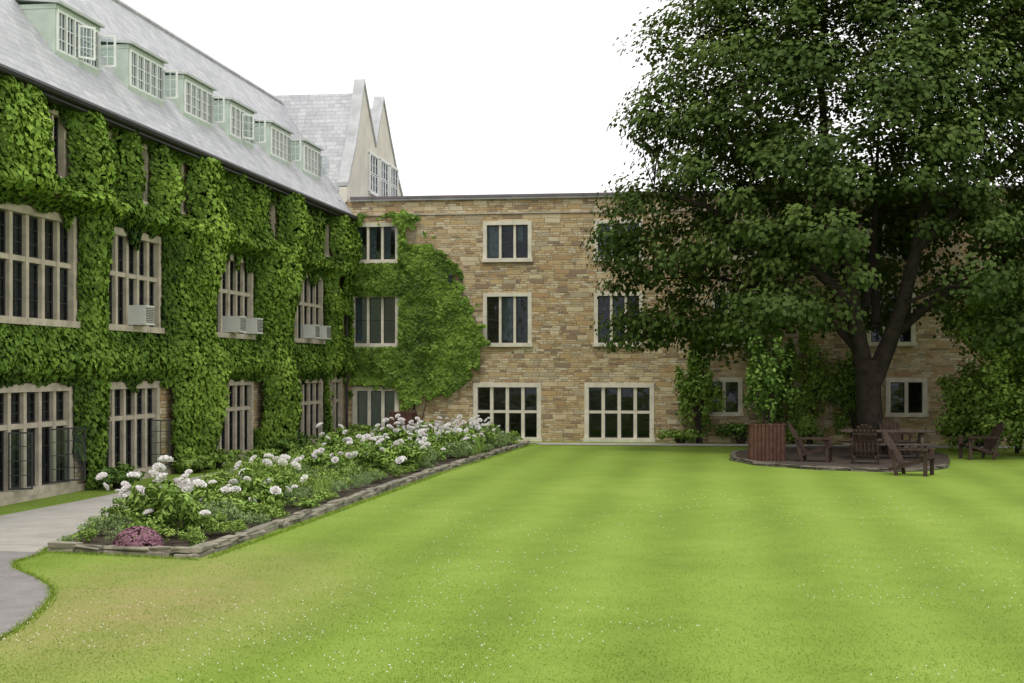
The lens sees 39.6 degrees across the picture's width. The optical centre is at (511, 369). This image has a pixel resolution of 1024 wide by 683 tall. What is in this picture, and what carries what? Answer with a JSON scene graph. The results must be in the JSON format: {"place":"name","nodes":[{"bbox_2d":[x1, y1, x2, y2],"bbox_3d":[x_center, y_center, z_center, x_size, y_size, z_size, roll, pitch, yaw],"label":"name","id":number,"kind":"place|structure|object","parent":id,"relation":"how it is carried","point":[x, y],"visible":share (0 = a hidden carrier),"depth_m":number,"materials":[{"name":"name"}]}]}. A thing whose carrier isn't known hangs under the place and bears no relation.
{"place":"outdoors","nodes":[
{"label":"outdoors","id":0,"kind":"place"},
{"bbox_2d":[0,0,357,505],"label":"college building","id":1,"kind":"structure","parent":0,"point":[119,65],"depth_m":34.16,"materials":[{"name":"stone"}]},
{"bbox_2d":[0,383,76,500],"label":"window","id":2,"kind":"structure","parent":1,"relation":"in","point":[28,407],"depth_m":28.90,"materials":[{"name":"stone"}]},
{"bbox_2d":[0,200,80,327],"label":"window","id":3,"kind":"structure","parent":1,"relation":"in","point":[38,257],"depth_m":29.04,"materials":[{"name":"stone"}]},
{"bbox_2d":[48,106,66,177],"bbox_3d":[-9.605,-4.665,29.553,0.375,1.530,1.140,0,0,8],"label":"window","id":4,"kind":"structure","parent":1,"relation":"in","point":[59,132],"depth_m":29.95,"materials":[{"name":"stone"}]},
{"bbox_2d":[106,381,162,473],"bbox_3d":[-9.047,1.385,33.463,0.375,2.230,3.440,0,0,8],"label":"window","id":5,"kind":"structure","parent":1,"relation":"in","point":[129,430],"depth_m":33.71,"materials":[{"name":"stone"}]},
{"bbox_2d":[108,226,164,333],"bbox_3d":[-9.025,-2.090,33.612,0.375,2.380,3.340,0,0,8],"label":"window","id":6,"kind":"structure","parent":1,"relation":"in","point":[135,276],"depth_m":33.82,"materials":[{"name":"stone"}]},
{"bbox_2d":[128,305,154,324],"bbox_3d":[-8.852,-1.290,33.587,0.645,0.460,0.540,0,0,8],"label":"air conditioner","id":7,"kind":"object","parent":1,"relation":"attached to","point":[140,314],"visible":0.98,"depth_m":33.32,"materials":[{"name":"white plastic"}]},
{"bbox_2d":[140,144,149,205],"bbox_3d":[-8.948,-4.665,33.904,0.305,1.530,1.140,0,0,8],"label":"window","id":8,"kind":"structure","parent":1,"relation":"in","point":[145,153],"depth_m":34.31,"materials":[{"name":"stone"}]},
{"bbox_2d":[0,74,362,489],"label":"climbing ivy","id":9,"kind":"object","parent":1,"relation":"attached to","point":[97,354],"visible":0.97,"depth_m":35.51,"materials":[{"name":"green plant"}]},
{"bbox_2d":[222,316,246,332],"bbox_3d":[-7.906,-1.290,40.220,0.645,0.460,0.540,0,0,8],"label":"air conditioner","id":10,"kind":"object","parent":1,"relation":"attached to","point":[233,324],"visible":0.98,"depth_m":39.96,"materials":[{"name":"white plastic"}]},
{"bbox_2d":[216,379,253,457],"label":"window","id":11,"kind":"structure","parent":1,"relation":"in","point":[238,429],"depth_m":41.41,"materials":[{"name":"stone"}]},
{"bbox_2d":[216,254,255,339],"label":"window","id":12,"kind":"structure","parent":1,"relation":"in","point":[235,295],"depth_m":40.83,"materials":[{"name":"stone"}]},
{"bbox_2d":[240,318,262,333],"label":"air conditioner","id":13,"kind":"object","parent":1,"relation":"attached to","point":[254,325],"visible":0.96,"depth_m":41.43,"materials":[{"name":"white plastic"}]},
{"bbox_2d":[296,378,322,443],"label":"window","id":14,"kind":"structure","parent":1,"relation":"in","point":[312,405],"depth_m":48.90,"materials":[{"name":"stone"}]},
{"bbox_2d":[294,274,325,343],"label":"window","id":15,"kind":"structure","parent":1,"relation":"in","point":[310,308],"depth_m":48.20,"materials":[{"name":"stone"}]},
{"bbox_2d":[301,324,319,338],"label":"air conditioner","id":16,"kind":"object","parent":1,"relation":"attached to","point":[310,331],"visible":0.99,"depth_m":47.48,"materials":[{"name":"white plastic"}]},
{"bbox_2d":[330,377,342,433],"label":"window","id":17,"kind":"structure","parent":1,"relation":"in","point":[336,385],"depth_m":52.15,"materials":[{"name":"stone"}]},
{"bbox_2d":[70,443,512,552],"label":"flower bed soil","id":18,"kind":"structure","parent":0,"point":[173,541],"depth_m":24.25,"materials":[{"name":"brown soil"}]},
{"bbox_2d":[76,523,98,541],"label":"garden plant","id":19,"kind":"object","parent":18,"relation":"on","point":[89,533],"visible":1,"depth_m":21.00,"materials":[{"name":"green plant"}]},
{"bbox_2d":[76,515,112,532],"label":"garden plant","id":20,"kind":"object","parent":18,"relation":"on","point":[104,524],"visible":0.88,"depth_m":21.77,"materials":[{"name":"green plant"}]},
{"bbox_2d":[99,497,129,520],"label":"garden plant","id":21,"kind":"object","parent":18,"relation":"on","point":[116,510],"visible":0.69,"depth_m":23.18,"materials":[{"name":"green plant"}]},
{"bbox_2d":[105,514,130,534],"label":"garden plant","id":22,"kind":"object","parent":18,"relation":"on","point":[115,522],"visible":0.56,"depth_m":21.77,"materials":[{"name":"green plant"}]},
{"bbox_2d":[112,526,164,546],"bbox_3d":[-5.334,2.394,20.311,0.760,0.352,0.629,0,0,8],"label":"mauve flower cushion","id":23,"kind":"object","parent":18,"relation":"on","point":[145,537],"visible":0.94,"depth_m":20.15,"materials":[{"name":"pink plant"}]},
{"bbox_2d":[121,512,167,541],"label":"garden plant","id":24,"kind":"object","parent":18,"relation":"on","point":[135,522],"visible":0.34,"depth_m":20.88,"materials":[{"name":"green plant"}]},
{"bbox_2d":[95,455,202,524],"bbox_3d":[-5.591,1.893,22.134,1.498,1.108,1.162,0,0,23],"label":"peony bush","id":25,"kind":"object","parent":18,"relation":"on","point":[136,494],"visible":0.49,"depth_m":21.97,"materials":[{"name":"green plant"}]},
{"bbox_2d":[115,462,190,501],"bbox_3d":[-5.807,1.982,23.111,1.273,0.957,1.259,0,0,8],"label":"peony bush","id":26,"kind":"object","parent":18,"relation":"on","point":[183,478],"visible":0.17,"depth_m":22.89,"materials":[{"name":"white plant"}]},
{"bbox_2d":[140,464,216,535],"bbox_3d":[-5.104,1.999,21.731,1.106,1.110,1.318,0,0,-22],"label":"peony bush","id":27,"kind":"object","parent":18,"relation":"on","point":[188,511],"visible":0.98,"depth_m":21.48,"materials":[{"name":"green plant"}]},
{"bbox_2d":[177,525,204,546],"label":"garden plant","id":28,"kind":"object","parent":18,"relation":"on","point":[197,536],"visible":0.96,"depth_m":20.44,"materials":[{"name":"green plant"}]},
{"bbox_2d":[194,512,231,533],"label":"garden plant","id":29,"kind":"object","parent":18,"relation":"on","point":[220,527],"visible":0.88,"depth_m":21.49,"materials":[{"name":"green plant"}]},
{"bbox_2d":[199,468,239,494],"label":"garden plant","id":30,"kind":"object","parent":18,"relation":"on","point":[222,473],"visible":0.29,"depth_m":25.89,"materials":[{"name":"green plant"}]},
{"bbox_2d":[202,474,240,502],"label":"garden plant","id":31,"kind":"object","parent":18,"relation":"on","point":[210,489],"visible":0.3,"depth_m":25.28,"materials":[{"name":"green plant"}]},
{"bbox_2d":[198,499,253,522],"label":"garden plant","id":32,"kind":"object","parent":18,"relation":"on","point":[233,513],"visible":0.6,"depth_m":22.68,"materials":[{"name":"green plant"}]},
{"bbox_2d":[218,519,248,533],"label":"garden plant","id":33,"kind":"object","parent":18,"relation":"on","point":[238,523],"visible":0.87,"depth_m":21.99,"materials":[{"name":"green plant"}]},
{"bbox_2d":[219,493,263,519],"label":"garden plant","id":34,"kind":"object","parent":18,"relation":"on","point":[250,506],"visible":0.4,"depth_m":23.82,"materials":[{"name":"green plant"}]},
{"bbox_2d":[233,457,268,472],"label":"garden plant","id":35,"kind":"object","parent":18,"relation":"on","point":[256,460],"visible":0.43,"depth_m":31.35,"materials":[{"name":"green plant"}]},
{"bbox_2d":[243,512,270,524],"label":"garden plant","id":36,"kind":"object","parent":18,"relation":"on","point":[260,518],"visible":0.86,"depth_m":23.13,"materials":[{"name":"green plant"}]},
{"bbox_2d":[226,454,297,500],"bbox_3d":[-4.586,1.998,25.848,1.300,0.926,0.994,0,0,-21],"label":"peony bush","id":37,"kind":"object","parent":18,"relation":"on","point":[266,462],"visible":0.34,"depth_m":25.81,"materials":[{"name":"white plant"}]},
{"bbox_2d":[220,453,307,510],"bbox_3d":[-4.219,2.000,24.648,1.373,1.108,1.348,0,0,41],"label":"peony bush","id":38,"kind":"object","parent":18,"relation":"on","point":[269,489],"visible":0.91,"depth_m":24.52,"materials":[{"name":"green plant"}]},
{"bbox_2d":[247,500,289,518],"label":"garden plant","id":39,"kind":"object","parent":18,"relation":"on","point":[262,506],"visible":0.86,"depth_m":23.63,"materials":[{"name":"green plant"}]},
{"bbox_2d":[286,443,315,458],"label":"garden plant","id":40,"kind":"object","parent":18,"relation":"on","point":[297,452],"visible":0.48,"depth_m":37.41,"materials":[{"name":"green plant"}]},
{"bbox_2d":[284,491,328,510],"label":"garden plant","id":41,"kind":"object","parent":18,"relation":"on","point":[308,504],"visible":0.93,"depth_m":25.72,"materials":[{"name":"green plant"}]},
{"bbox_2d":[291,448,342,470],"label":"peony bush","id":42,"kind":"object","parent":18,"relation":"on","point":[317,459],"visible":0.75,"depth_m":32.81,"materials":[{"name":"green plant"}]},
{"bbox_2d":[310,478,333,500],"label":"garden plant","id":43,"kind":"object","parent":18,"relation":"on","point":[322,485],"visible":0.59,"depth_m":27.80,"materials":[{"name":"green plant"}]},
{"bbox_2d":[316,422,364,454],"bbox_3d":[-4.668,1.932,38.681,1.309,1.039,1.246,0,0,-18],"label":"peony bush","id":44,"kind":"object","parent":18,"relation":"on","point":[333,442],"visible":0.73,"depth_m":38.56,"materials":[{"name":"green plant"}]},
{"bbox_2d":[334,463,362,482],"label":"garden plant","id":45,"kind":"object","parent":18,"relation":"on","point":[343,471],"visible":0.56,"depth_m":31.80,"materials":[{"name":"green plant"}]},
{"bbox_2d":[345,434,406,474],"bbox_3d":[-3.180,2.013,33.105,1.386,1.103,1.145,0,0,8],"label":"peony bush","id":46,"kind":"object","parent":18,"relation":"on","point":[379,458],"visible":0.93,"depth_m":32.99,"materials":[{"name":"green plant"}]},
{"bbox_2d":[370,417,407,441],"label":"peony bush","id":47,"kind":"object","parent":18,"relation":"on","point":[381,432],"visible":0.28,"depth_m":44.67,"materials":[{"name":"green plant"}]},
{"bbox_2d":[375,414,419,442],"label":"peony bush","id":48,"kind":"object","parent":18,"relation":"on","point":[401,433],"visible":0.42,"depth_m":43.06,"materials":[{"name":"green plant"}]},
{"bbox_2d":[388,412,416,429],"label":"wooden planter","id":49,"kind":"object","parent":18,"relation":"on","point":[408,416],"visible":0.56,"depth_m":47.52,"materials":[{"name":"red wood"}]},
{"bbox_2d":[378,429,430,470],"bbox_3d":[-2.672,2.014,35.610,1.276,1.079,1.215,0,0,8],"label":"peony bush","id":50,"kind":"object","parent":18,"relation":"on","point":[413,455],"visible":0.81,"depth_m":35.53,"materials":[{"name":"green plant"}]},
{"bbox_2d":[402,417,437,439],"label":"peony bush","id":51,"kind":"object","parent":18,"relation":"on","point":[417,426],"visible":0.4,"depth_m":42.76,"materials":[{"name":"white plant"}]},
{"bbox_2d":[434,427,475,457],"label":"peony bush","id":52,"kind":"object","parent":18,"relation":"on","point":[453,439],"visible":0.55,"depth_m":40.95,"materials":[{"name":"green plant"}]},
{"bbox_2d":[439,423,476,456],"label":"peony bush","id":53,"kind":"object","parent":18,"relation":"on","point":[458,435],"visible":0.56,"depth_m":41.09,"materials":[{"name":"green plant"}]},
{"bbox_2d":[442,439,476,457],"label":"garden plant","id":54,"kind":"object","parent":18,"relation":"on","point":[454,447],"visible":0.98,"depth_m":39.75,"materials":[{"name":"green plant"}]},
{"bbox_2d":[464,436,487,456],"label":"garden plant","id":55,"kind":"object","parent":18,"relation":"on","point":[479,446],"visible":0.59,"depth_m":41.58,"materials":[{"name":"green plant"}]},
{"bbox_2d":[465,418,498,446],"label":"peony bush","id":56,"kind":"object","parent":18,"relation":"on","point":[472,421],"visible":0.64,"depth_m":44.30,"materials":[{"name":"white plant"}]},
{"bbox_2d":[274,79,402,427],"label":"gabled wing","id":57,"kind":"structure","parent":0,"point":[349,134],"depth_m":55.55,"materials":[{"name":"grey stone"}]},
{"bbox_2d":[368,151,378,195],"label":"window","id":58,"kind":"structure","parent":57,"relation":"in","point":[373,160],"depth_m":56.88,"materials":[{"name":"white paint"}]},
{"bbox_2d":[379,158,388,195],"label":"window","id":59,"kind":"structure","parent":57,"relation":"in","point":[383,165],"depth_m":58.47,"materials":[{"name":"white paint"}]},
{"bbox_2d":[389,164,398,195],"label":"window","id":60,"kind":"structure","parent":57,"relation":"in","point":[393,171],"depth_m":60.46,"materials":[{"name":"white paint"}]},
{"bbox_2d":[0,428,1023,682],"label":"ground","id":61,"kind":"structure","parent":0,"point":[692,484],"depth_m":17.65,"materials":[{"name":"green plant"}]},
{"bbox_2d":[89,462,145,488],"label":"shrub","id":62,"kind":"object","parent":61,"relation":"on","point":[114,476],"visible":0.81,"depth_m":30.92,"materials":[{"name":"green plant"}]},
{"bbox_2d":[0,461,273,635],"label":"footpath","id":63,"kind":"structure","parent":61,"relation":"on","point":[22,535],"depth_m":21.97,"materials":[{"name":"grey concrete"}]},
{"bbox_2d":[171,455,221,472],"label":"shrub","id":64,"kind":"object","parent":61,"relation":"on","point":[198,463],"visible":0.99,"depth_m":35.75,"materials":[{"name":"green plant"}]},
{"bbox_2d":[202,448,242,467],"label":"shrub","id":65,"kind":"object","parent":61,"relation":"on","point":[226,457],"visible":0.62,"depth_m":37.63,"materials":[{"name":"green plant"}]},
{"bbox_2d":[241,448,281,461],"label":"shrub","id":66,"kind":"object","parent":61,"relation":"on","point":[259,453],"visible":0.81,"depth_m":39.95,"materials":[{"name":"green plant"}]},
{"bbox_2d":[264,438,305,454],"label":"shrub","id":67,"kind":"object","parent":61,"relation":"on","point":[284,444],"visible":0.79,"depth_m":42.98,"materials":[{"name":"green plant"}]},
{"bbox_2d":[47,440,529,558],"bbox_3d":[-2.622,2.555,34.737,2.450,0.215,30.471,0,0,11],"label":"stone edging","id":68,"kind":"object","parent":61,"relation":"on","point":[212,546],"visible":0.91,"depth_m":22.24,"materials":[{"name":"grey stone"}]},
{"bbox_2d":[292,432,317,448],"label":"shrub","id":69,"kind":"object","parent":61,"relation":"on","point":[303,440],"visible":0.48,"depth_m":44.77,"materials":[{"name":"green plant"}]},
{"bbox_2d":[348,423,371,438],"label":"shrub","id":70,"kind":"object","parent":61,"relation":"on","point":[363,429],"visible":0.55,"depth_m":51.90,"materials":[{"name":"green plant"}]},
{"bbox_2d":[1,487,1020,682],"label":"clover flowers","id":71,"kind":"object","parent":61,"relation":"on","point":[462,601],"visible":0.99,"depth_m":14.87,"materials":[{"name":"white plant"}]},
{"bbox_2d":[652,428,704,442],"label":"shrub","id":72,"kind":"object","parent":61,"relation":"on","point":[679,436],"visible":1,"depth_m":50.35,"materials":[{"name":"green plant"}]},
{"bbox_2d":[672,349,727,442],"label":"shrub","id":73,"kind":"object","parent":61,"relation":"on","point":[694,387],"visible":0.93,"depth_m":50.37,"materials":[{"name":"green plant"}]},
{"bbox_2d":[712,421,747,443],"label":"shrub","id":74,"kind":"object","parent":61,"relation":"on","point":[736,430],"visible":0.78,"depth_m":50.14,"materials":[{"name":"green plant"}]},
{"bbox_2d":[510,442,1023,447],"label":"paved walk","id":75,"kind":"structure","parent":61,"relation":"on","point":[791,445],"depth_m":49.28,"materials":[{"name":"grey stone"}]},
{"bbox_2d":[785,425,830,443],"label":"shrub","id":76,"kind":"object","parent":61,"relation":"on","point":[792,439],"visible":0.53,"depth_m":49.56,"materials":[{"name":"green plant"}]},
{"bbox_2d":[782,320,840,443],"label":"shrub","id":77,"kind":"object","parent":61,"relation":"on","point":[814,385],"visible":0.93,"depth_m":49.68,"materials":[{"name":"green plant"}]},
{"bbox_2d":[729,446,948,471],"bbox_3d":[8.852,2.569,41.490,5.237,0.181,10.781,0,0,-2],"label":"stone edging","id":78,"kind":"object","parent":61,"relation":"on","point":[733,457],"visible":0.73,"depth_m":37.32,"materials":[{"name":"grey stone"}]},
{"bbox_2d":[736,447,949,467],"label":"tree bed soil","id":79,"kind":"object","parent":61,"relation":"on","point":[841,457],"visible":0.61,"depth_m":40.36,"materials":[{"name":"brown soil"}]},
{"bbox_2d":[748,423,785,460],"bbox_3d":[7.213,2.025,40.285,1.020,1.030,1.020,0,0,8],"label":"wooden planter","id":80,"kind":"object","parent":79,"relation":"on","point":[767,442],"visible":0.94,"depth_m":39.80,"materials":[{"name":"red wood"}]},
{"bbox_2d":[742,328,799,427],"bbox_3d":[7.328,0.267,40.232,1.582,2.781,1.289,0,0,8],"label":"potted shrub","id":81,"kind":"object","parent":80,"relation":"in","point":[772,390],"visible":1,"depth_m":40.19,"materials":[{"name":"green plant"}]},
{"bbox_2d":[580,0,1023,452],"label":"maple tree","id":82,"kind":"object","parent":79,"relation":"on","point":[825,228],"visible":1,"depth_m":42.34,"materials":[{"name":"green plant"}]},
{"bbox_2d":[787,422,834,462],"bbox_3d":[8.299,2.004,39.550,1.245,1.098,0.874,0,0,20],"label":"adirondack chair","id":83,"kind":"object","parent":79,"relation":"on","point":[827,447],"visible":1,"depth_m":39.32,"materials":[{"name":"brown wood"}]},
{"bbox_2d":[848,425,882,464],"bbox_3d":[9.569,2.004,38.512,0.874,1.098,1.245,0,0,16],"label":"adirondack chair","id":84,"kind":"object","parent":79,"relation":"on","point":[865,450],"visible":1,"depth_m":38.19,"materials":[{"name":"brown wood"}]},
{"bbox_2d":[837,429,937,457],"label":"picnic table","id":85,"kind":"object","parent":79,"relation":"on","point":[918,442],"visible":0.73,"depth_m":40.43,"materials":[{"name":"brown wood"}]},
{"bbox_2d":[876,418,913,455],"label":"adirondack chair","id":86,"kind":"object","parent":79,"relation":"on","point":[888,426],"visible":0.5,"depth_m":43.04,"materials":[{"name":"brown wood"}]},
{"bbox_2d":[827,348,881,435],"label":"shrub","id":87,"kind":"object","parent":61,"relation":"on","point":[845,380],"visible":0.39,"depth_m":49.53,"materials":[{"name":"green plant"}]},
{"bbox_2d":[882,431,935,476],"bbox_3d":[9.808,2.064,35.214,1.245,1.098,0.874,0,0,30],"label":"adirondack chair","id":88,"kind":"object","parent":61,"relation":"on","point":[895,453],"visible":1,"depth_m":35.13,"materials":[{"name":"brown wood"}]},
{"bbox_2d":[941,356,1000,445],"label":"bush","id":89,"kind":"object","parent":61,"relation":"on","point":[970,369],"visible":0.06,"depth_m":48.19,"materials":[{"name":"green plant"}]},
{"bbox_2d":[933,358,1015,450],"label":"bush","id":90,"kind":"object","parent":61,"relation":"on","point":[955,422],"visible":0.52,"depth_m":45.30,"materials":[{"name":"green plant"}]},
{"bbox_2d":[936,292,1023,453],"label":"tree","id":91,"kind":"object","parent":61,"relation":"on","point":[971,325],"visible":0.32,"depth_m":44.22,"materials":[{"name":"green plant"}]},
{"bbox_2d":[957,422,1004,459],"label":"adirondack chair","id":92,"kind":"object","parent":61,"relation":"on","point":[991,441],"visible":1,"depth_m":41.44,"materials":[{"name":"brown wood"}]},
{"bbox_2d":[960,334,1023,453],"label":"bush","id":93,"kind":"object","parent":61,"relation":"on","point":[1008,380],"visible":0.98,"depth_m":42.92,"materials":[{"name":"green plant"}]},
{"bbox_2d":[121,0,1022,195],"label":"sky","id":94,"kind":"structure","parent":0,"point":[482,97],"materials":[{"name":"white"}]},
{"bbox_2d":[347,185,1023,444],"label":"stone building","id":95,"kind":"structure","parent":0,"point":[548,370],"depth_m":51.81,"materials":[{"name":"stone"}]},
{"bbox_2d":[351,296,398,346],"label":"window","id":96,"kind":"structure","parent":95,"relation":"in","point":[357,324],"depth_m":52.80,"materials":[{"name":"stone"}]},
{"bbox_2d":[352,387,398,432],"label":"window","id":97,"kind":"structure","parent":95,"relation":"in","point":[355,399],"depth_m":52.79,"materials":[{"name":"stone"}]},
{"bbox_2d":[356,223,398,263],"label":"window","id":98,"kind":"structure","parent":95,"relation":"in","point":[371,243],"depth_m":52.80,"materials":[{"name":"stone"}]},
{"bbox_2d":[344,209,490,421],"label":"climbing ivy","id":99,"kind":"object","parent":95,"relation":"attached to","point":[417,366],"visible":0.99,"depth_m":52.29,"materials":[{"name":"green plant"}]},
{"bbox_2d":[482,221,532,261],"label":"window","id":100,"kind":"structure","parent":95,"relation":"in","point":[492,230],"depth_m":52.10,"materials":[{"name":"stone"}]},
{"bbox_2d":[473,383,541,440],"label":"window","id":101,"kind":"structure","parent":95,"relation":"in","point":[491,411],"depth_m":52.06,"materials":[{"name":"stone"}]},
{"bbox_2d":[483,292,532,346],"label":"window","id":102,"kind":"structure","parent":95,"relation":"in","point":[507,302],"depth_m":52.10,"materials":[{"name":"stone"}]},
{"bbox_2d":[593,292,642,346],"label":"window","id":103,"kind":"structure","parent":95,"relation":"in","point":[596,343],"depth_m":51.54,"materials":[{"name":"stone"}]},
{"bbox_2d":[593,219,643,260],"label":"window","id":104,"kind":"structure","parent":95,"relation":"in","point":[606,221],"depth_m":51.55,"materials":[{"name":"stone"}]},
{"bbox_2d":[583,383,654,441],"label":"window","id":105,"kind":"structure","parent":95,"relation":"in","point":[587,386],"depth_m":51.49,"materials":[{"name":"stone"}]},
{"bbox_2d":[705,378,743,415],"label":"window","id":106,"kind":"structure","parent":95,"relation":"in","point":[723,381],"depth_m":50.85,"materials":[{"name":"stone"}]},
{"bbox_2d":[867,289,916,345],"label":"window","id":107,"kind":"structure","parent":95,"relation":"in","point":[912,342],"depth_m":50.05,"materials":[{"name":"stone"}]},
{"bbox_2d":[885,378,928,416],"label":"window","id":108,"kind":"structure","parent":95,"relation":"in","point":[905,381],"depth_m":50.05,"materials":[{"name":"stone"}]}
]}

